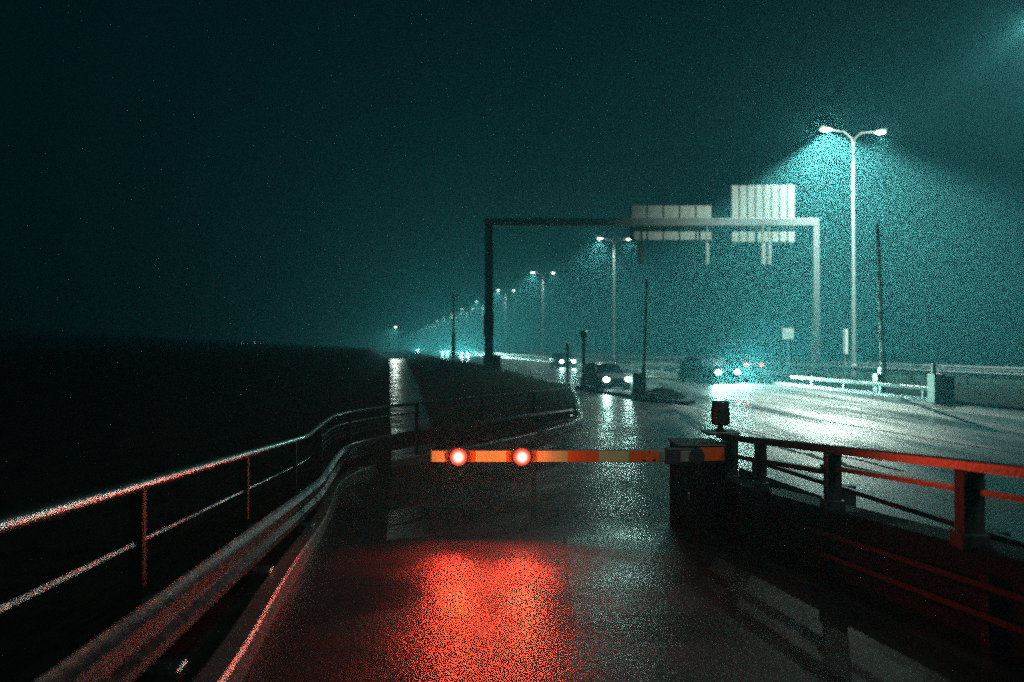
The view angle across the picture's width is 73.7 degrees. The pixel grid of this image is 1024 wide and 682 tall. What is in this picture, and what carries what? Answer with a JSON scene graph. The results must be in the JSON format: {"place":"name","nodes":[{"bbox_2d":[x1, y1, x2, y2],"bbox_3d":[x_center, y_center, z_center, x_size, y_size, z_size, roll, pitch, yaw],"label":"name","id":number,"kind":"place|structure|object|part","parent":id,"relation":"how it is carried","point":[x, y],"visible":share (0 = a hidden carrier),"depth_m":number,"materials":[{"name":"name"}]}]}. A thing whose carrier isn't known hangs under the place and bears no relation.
{"place":"outdoors","nodes":[
{"label":"outdoors","id":0,"kind":"place"},
{"bbox_2d":[0,472,345,681],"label":"embankment hill","id":1,"kind":"structure","parent":0,"point":[33,648],"depth_m":5.15,"materials":[{"name":"black plant"}]},
{"bbox_2d":[0,347,392,551],"bbox_3d":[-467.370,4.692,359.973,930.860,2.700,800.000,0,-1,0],"label":"bank hill","id":2,"kind":"structure","parent":0,"point":[75,421],"depth_m":12.70,"materials":[{"name":"black plant"}]},
{"bbox_2d":[390,349,436,457],"bbox_3d":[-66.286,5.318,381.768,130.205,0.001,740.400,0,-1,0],"label":"path","id":3,"kind":"structure","parent":0,"point":[403,389],"depth_m":24.86,"materials":[{"name":"grey asphalt"}]},
{"bbox_2d":[399,349,574,414],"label":"grass bank hill","id":4,"kind":"structure","parent":0,"point":[413,358],"depth_m":28.30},
{"bbox_2d":[414,359,686,438],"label":"grass","id":5,"kind":"structure","parent":4,"relation":"on","point":[520,430],"depth_m":24.65,"materials":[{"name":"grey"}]},
{"bbox_2d":[396,349,577,451],"bbox_3d":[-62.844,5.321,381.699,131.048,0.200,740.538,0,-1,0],"label":"verge hill","id":6,"kind":"structure","parent":0,"point":[427,394],"depth_m":18.55,"materials":[{"name":"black plant"}]},
{"bbox_2d":[336,389,686,506],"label":"slip road","id":7,"kind":"structure","parent":0,"point":[544,484],"depth_m":10.53,"materials":[{"name":"grey asphalt"}]},
{"bbox_2d":[589,419,638,426],"bbox_3d":[2.650,2.152,17.982,0.220,0.001,2.013,0,-1,-27],"label":"road marking","id":8,"kind":"object","parent":7,"relation":"on","point":[614,423],"visible":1,"depth_m":17.79,"materials":[{"name":"paint"}]},
{"bbox_2d":[0,348,1023,622],"bbox_3d":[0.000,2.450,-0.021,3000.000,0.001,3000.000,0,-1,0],"label":"ground","id":9,"kind":"structure","parent":0,"point":[22,572],"depth_m":7.72,"materials":[{"name":"black plant"}]},
{"bbox_2d":[0,0,1023,347],"label":"sky","id":10,"kind":"structure","parent":0,"point":[174,173],"materials":[{"name":"teal"}]},
{"bbox_2d":[242,507,1023,681],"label":"ramp road","id":11,"kind":"structure","parent":0,"point":[514,594],"depth_m":4.49,"materials":[{"name":"grey asphalt"}]},
{"bbox_2d":[429,438,725,530],"bbox_3d":[0.709,1.588,7.487,3.172,0.955,0.688,0,-1,0],"label":"boom barrier","id":12,"kind":"object","parent":11,"relation":"on","point":[696,484],"visible":0.99,"depth_m":7.31,"materials":[{"name":"orange metal"}]},
{"bbox_2d":[785,519,1023,647],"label":"ramp side rail","id":13,"kind":"object","parent":11,"relation":"on","point":[992,593],"visible":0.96,"depth_m":4.25,"materials":[{"name":"black metal"}]},
{"bbox_2d":[575,386,694,404],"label":"traffic island pavement","id":14,"kind":"structure","parent":0,"point":[627,393],"depth_m":27.52,"materials":[{"name":"concrete"}]},
{"bbox_2d":[580,330,587,386],"bbox_3d":[3.411,0.879,32.363,0.340,2.806,0.332,0,-1,0],"label":"marker post","id":15,"kind":"object","parent":14,"relation":"on","point":[583,334],"visible":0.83,"depth_m":32.28,"materials":[{"name":"paint"}]},
{"bbox_2d":[630,279,647,394],"bbox_3d":[4.955,-0.140,26.592,0.620,4.484,0.451,0,-1,0],"label":"raised barrier","id":16,"kind":"object","parent":14,"relation":"on","point":[638,383],"visible":0.89,"depth_m":26.39,"materials":[{"name":"metal"}]},
{"bbox_2d":[636,388,685,399],"bbox_3d":[5.600,1.956,25.584,1.900,0.376,2.600,0,-1,0],"label":"earth mound","id":17,"kind":"object","parent":14,"relation":"on","point":[651,396],"visible":0.79,"depth_m":24.88,"materials":[{"name":"green soil"}]},
{"bbox_2d":[389,348,1023,540],"bbox_3d":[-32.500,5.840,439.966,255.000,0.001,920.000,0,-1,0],"label":"highway road","id":18,"kind":"structure","parent":0,"point":[1006,515],"depth_m":17.38,"materials":[{"name":"grey asphalt"}]},
{"bbox_2d":[192,382,582,681],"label":"kerb","id":19,"kind":"structure","parent":18,"relation":"on","point":[231,659],"depth_m":4.87,"materials":[{"name":"concrete"}]},
{"bbox_2d":[0,388,573,681],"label":"guardrail","id":20,"kind":"object","parent":19,"relation":"on","point":[141,637],"visible":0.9,"depth_m":3.49,"materials":[{"name":"metal"}]},
{"bbox_2d":[452,294,459,360],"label":"camera mast","id":21,"kind":"object","parent":18,"relation":"on","point":[453,326],"visible":0.85,"depth_m":83.89,"materials":[{"name":"metal"}]},
{"bbox_2d":[459,349,468,355],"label":"car","id":22,"kind":"object","parent":18,"relation":"on","point":[463,352],"visible":1,"depth_m":150.98,"materials":[{"name":"grey paint"}]},
{"bbox_2d":[461,308,472,350],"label":"street lamp","id":23,"kind":"object","parent":18,"relation":"on","point":[467,327],"visible":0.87,"depth_m":253.96,"materials":[{"name":"metal"}]},
{"bbox_2d":[496,289,514,352],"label":"street lamp","id":24,"kind":"object","parent":18,"relation":"on","point":[505,319],"visible":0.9,"depth_m":171.96,"materials":[{"name":"metal"}]},
{"bbox_2d":[531,271,553,355],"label":"street lamp","id":25,"kind":"object","parent":18,"relation":"on","point":[542,320],"visible":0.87,"depth_m":130.97,"materials":[{"name":"metal"}]},
{"bbox_2d":[430,349,678,372],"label":"highway guardrail","id":26,"kind":"object","parent":18,"relation":"on","point":[662,364],"visible":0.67,"depth_m":64.96,"materials":[{"name":"metal"}]},
{"bbox_2d":[550,352,575,367],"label":"car","id":27,"kind":"object","parent":18,"relation":"on","point":[557,359],"visible":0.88,"depth_m":66.11,"materials":[{"name":"white paint"}]},
{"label":"windows","id":28,"kind":"part","parent":27,"relation":"part of","materials":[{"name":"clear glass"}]},
{"bbox_2d":[566,343,570,385],"bbox_3d":[2.778,1.191,34.079,0.320,2.212,0.320,0,-1,0],"label":"marker post","id":29,"kind":"object","parent":18,"relation":"on","point":[567,350],"visible":0.83,"depth_m":34.03,"materials":[{"name":"paint"}]},
{"bbox_2d":[580,362,630,389],"bbox_3d":[4.424,1.642,32.632,1.823,1.294,3.702,0,-1,-11],"label":"car","id":30,"kind":"object","parent":18,"relation":"on","point":[603,374],"visible":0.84,"depth_m":31.76,"materials":[{"name":"grey paint"}]},
{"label":"windows","id":31,"kind":"part","parent":30,"relation":"part of","materials":[{"name":"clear glass"}]},
{"bbox_2d":[597,237,629,359],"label":"street lamp","id":32,"kind":"object","parent":18,"relation":"on","point":[614,357],"visible":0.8,"depth_m":89.97,"materials":[{"name":"metal"}]},
{"bbox_2d":[483,218,823,376],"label":"sign gantry","id":33,"kind":"object","parent":18,"relation":"on","point":[490,359],"visible":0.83,"depth_m":43.85,"materials":[{"name":"metal"}]},
{"bbox_2d":[638,226,644,264],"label":"lane signal","id":34,"kind":"object","parent":33,"relation":"hanging from","point":[641,253],"visible":1,"depth_m":43.84,"materials":[{"name":"paint"}]},
{"bbox_2d":[630,205,711,240],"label":"gantry sign","id":35,"kind":"object","parent":33,"relation":"attached to","point":[672,233],"visible":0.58,"depth_m":44.52,"materials":[{"name":"metal"}]},
{"bbox_2d":[704,226,708,264],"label":"lane signal","id":36,"kind":"object","parent":33,"relation":"hanging from","point":[706,254],"visible":1,"depth_m":43.87,"materials":[{"name":"metal"}]},
{"bbox_2d":[730,185,794,242],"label":"gantry sign","id":37,"kind":"object","parent":33,"relation":"attached to","point":[762,201],"visible":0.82,"depth_m":44.53,"materials":[{"name":"metal"}]},
{"bbox_2d":[759,226,765,264],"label":"lane signal","id":38,"kind":"object","parent":33,"relation":"hanging from","point":[762,254],"visible":1,"depth_m":43.85,"materials":[{"name":"metal"}]},
{"bbox_2d":[766,226,770,264],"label":"lane signal","id":39,"kind":"object","parent":33,"relation":"hanging from","point":[768,253],"visible":0.95,"depth_m":43.95,"materials":[{"name":"metal"}]},
{"bbox_2d":[419,349,926,400],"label":"highway kerb","id":40,"kind":"structure","parent":18,"relation":"on","point":[853,391],"depth_m":32.31,"materials":[{"name":"concrete"}]},
{"bbox_2d":[677,356,740,382],"bbox_3d":[11.284,1.597,39.475,2.120,1.505,4.305,0,-1,-16],"label":"car","id":41,"kind":"object","parent":18,"relation":"on","point":[707,369],"visible":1,"depth_m":38.71,"materials":[{"name":"paint"}]},
{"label":"windows","id":42,"kind":"part","parent":41,"relation":"part of","materials":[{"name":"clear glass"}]},
{"bbox_2d":[455,349,1023,372],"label":"highway guardrail","id":43,"kind":"object","parent":18,"relation":"on","point":[966,368],"visible":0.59,"depth_m":49.52,"materials":[{"name":"grey metal"}]},
{"bbox_2d":[724,355,762,374],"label":"car","id":44,"kind":"object","parent":18,"relation":"on","point":[746,364],"visible":0.56,"depth_m":48.40,"materials":[{"name":"paint"}]},
{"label":"windows","id":45,"kind":"part","parent":44,"relation":"part of","materials":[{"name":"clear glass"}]},
{"bbox_2d":[474,356,1023,418],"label":"road marking","id":46,"kind":"object","parent":18,"relation":"on","point":[836,397],"visible":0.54,"depth_m":25.92,"materials":[{"name":"paint"}]},
{"bbox_2d":[523,353,1023,384],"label":"highway guardrail","id":47,"kind":"object","parent":18,"relation":"on","point":[973,374],"visible":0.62,"depth_m":41.30,"materials":[{"name":"grey metal"}]},
{"bbox_2d":[782,328,793,369],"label":"road sign","id":48,"kind":"object","parent":18,"relation":"on","point":[787,333],"visible":1,"depth_m":59.98,"materials":[{"name":"metal"}]},
{"bbox_2d":[703,419,882,460],"bbox_3d":[5.843,2.131,15.475,0.135,0.001,7.120,0,-1,-10],"label":"road joint","id":49,"kind":"object","parent":18,"relation":"on","point":[776,436],"visible":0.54,"depth_m":15.57,"materials":[{"name":"black"}]},
{"bbox_2d":[572,370,1020,428],"bbox_3d":[9.255,2.297,34.484,0.114,0.001,51.800,0,-1,-10],"label":"road joint","id":50,"kind":"object","parent":18,"relation":"on","point":[857,407],"visible":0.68,"depth_m":21.79,"materials":[{"name":"black"}]},
{"bbox_2d":[714,425,903,470],"bbox_3d":[5.760,2.120,14.249,0.247,0.001,6.622,0,-1,-10],"label":"road joint","id":51,"kind":"object","parent":18,"relation":"on","point":[842,456],"visible":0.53,"depth_m":12.11,"materials":[{"name":"black"}]},
{"bbox_2d":[779,447,880,472],"bbox_3d":[5.473,2.107,12.754,0.284,0.001,5.631,0,-1,-10],"label":"road joint","id":52,"kind":"object","parent":18,"relation":"on","point":[818,457],"visible":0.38,"depth_m":12.33,"materials":[{"name":"black"}]},
{"bbox_2d":[843,329,847,374],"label":"edge on sign","id":53,"kind":"object","parent":18,"relation":"on","point":[845,341],"visible":0.94,"depth_m":46.71,"materials":[{"name":"metal"}]},
{"bbox_2d":[819,125,886,375],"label":"street lamp","id":54,"kind":"object","parent":18,"relation":"on","point":[827,129],"visible":0.84,"depth_m":44.97,"materials":[{"name":"metal"}]},
{"bbox_2d":[687,397,1023,454],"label":"road joint","id":55,"kind":"object","parent":18,"relation":"on","point":[877,429],"visible":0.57,"depth_m":16.12,"materials":[{"name":"black"}]},
{"bbox_2d":[790,375,926,396],"bbox_3d":[14.854,2.001,29.941,0.275,0.620,10.145,0,-1,-5],"label":"highway guardrail","id":56,"kind":"object","parent":18,"relation":"on","point":[922,388],"visible":0.86,"depth_m":28.66,"materials":[{"name":"metal"}]},
{"bbox_2d":[724,480,1023,657],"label":"parapet wall","id":57,"kind":"structure","parent":18,"relation":"on","point":[760,517],"depth_m":4.82,"materials":[{"name":"concrete"}]},
{"bbox_2d":[701,429,1023,550],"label":"parapet railing","id":58,"kind":"object","parent":57,"relation":"on","point":[967,531],"visible":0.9,"depth_m":4.78,"materials":[{"name":"metal"}]},
{"bbox_2d":[711,401,729,431],"bbox_3d":[2.318,0.834,7.593,0.200,0.332,0.200,0,-1,0],"label":"warning beacon","id":59,"kind":"object","parent":58,"relation":"on","point":[720,414],"visible":1,"depth_m":7.52,"materials":[{"name":"paint"}]},
{"bbox_2d":[873,223,886,391],"bbox_3d":[15.765,-1.396,29.275,0.432,7.302,0.506,0,-1,0],"label":"raised barrier","id":60,"kind":"object","parent":18,"relation":"on","point":[881,374],"visible":0.79,"depth_m":29.09,"materials":[{"name":"metal"}]},
{"bbox_2d":[739,461,1023,547],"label":"highway guardrail","id":61,"kind":"object","parent":18,"relation":"on","point":[850,492],"visible":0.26,"depth_m":5.96,"materials":[{"name":"metal"}]},
{"bbox_2d":[927,364,956,402],"bbox_3d":[15.400,1.513,24.438,0.840,1.400,0.500,0,-1,0],"label":"barrier cabinet","id":62,"kind":"object","parent":18,"relation":"on","point":[941,388],"visible":1,"depth_m":24.19,"materials":[{"name":"metal"}]},
{"bbox_2d":[739,356,1023,410],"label":"guardrail","id":63,"kind":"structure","parent":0,"point":[996,393],"depth_m":38.67,"materials":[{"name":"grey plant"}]}
]}

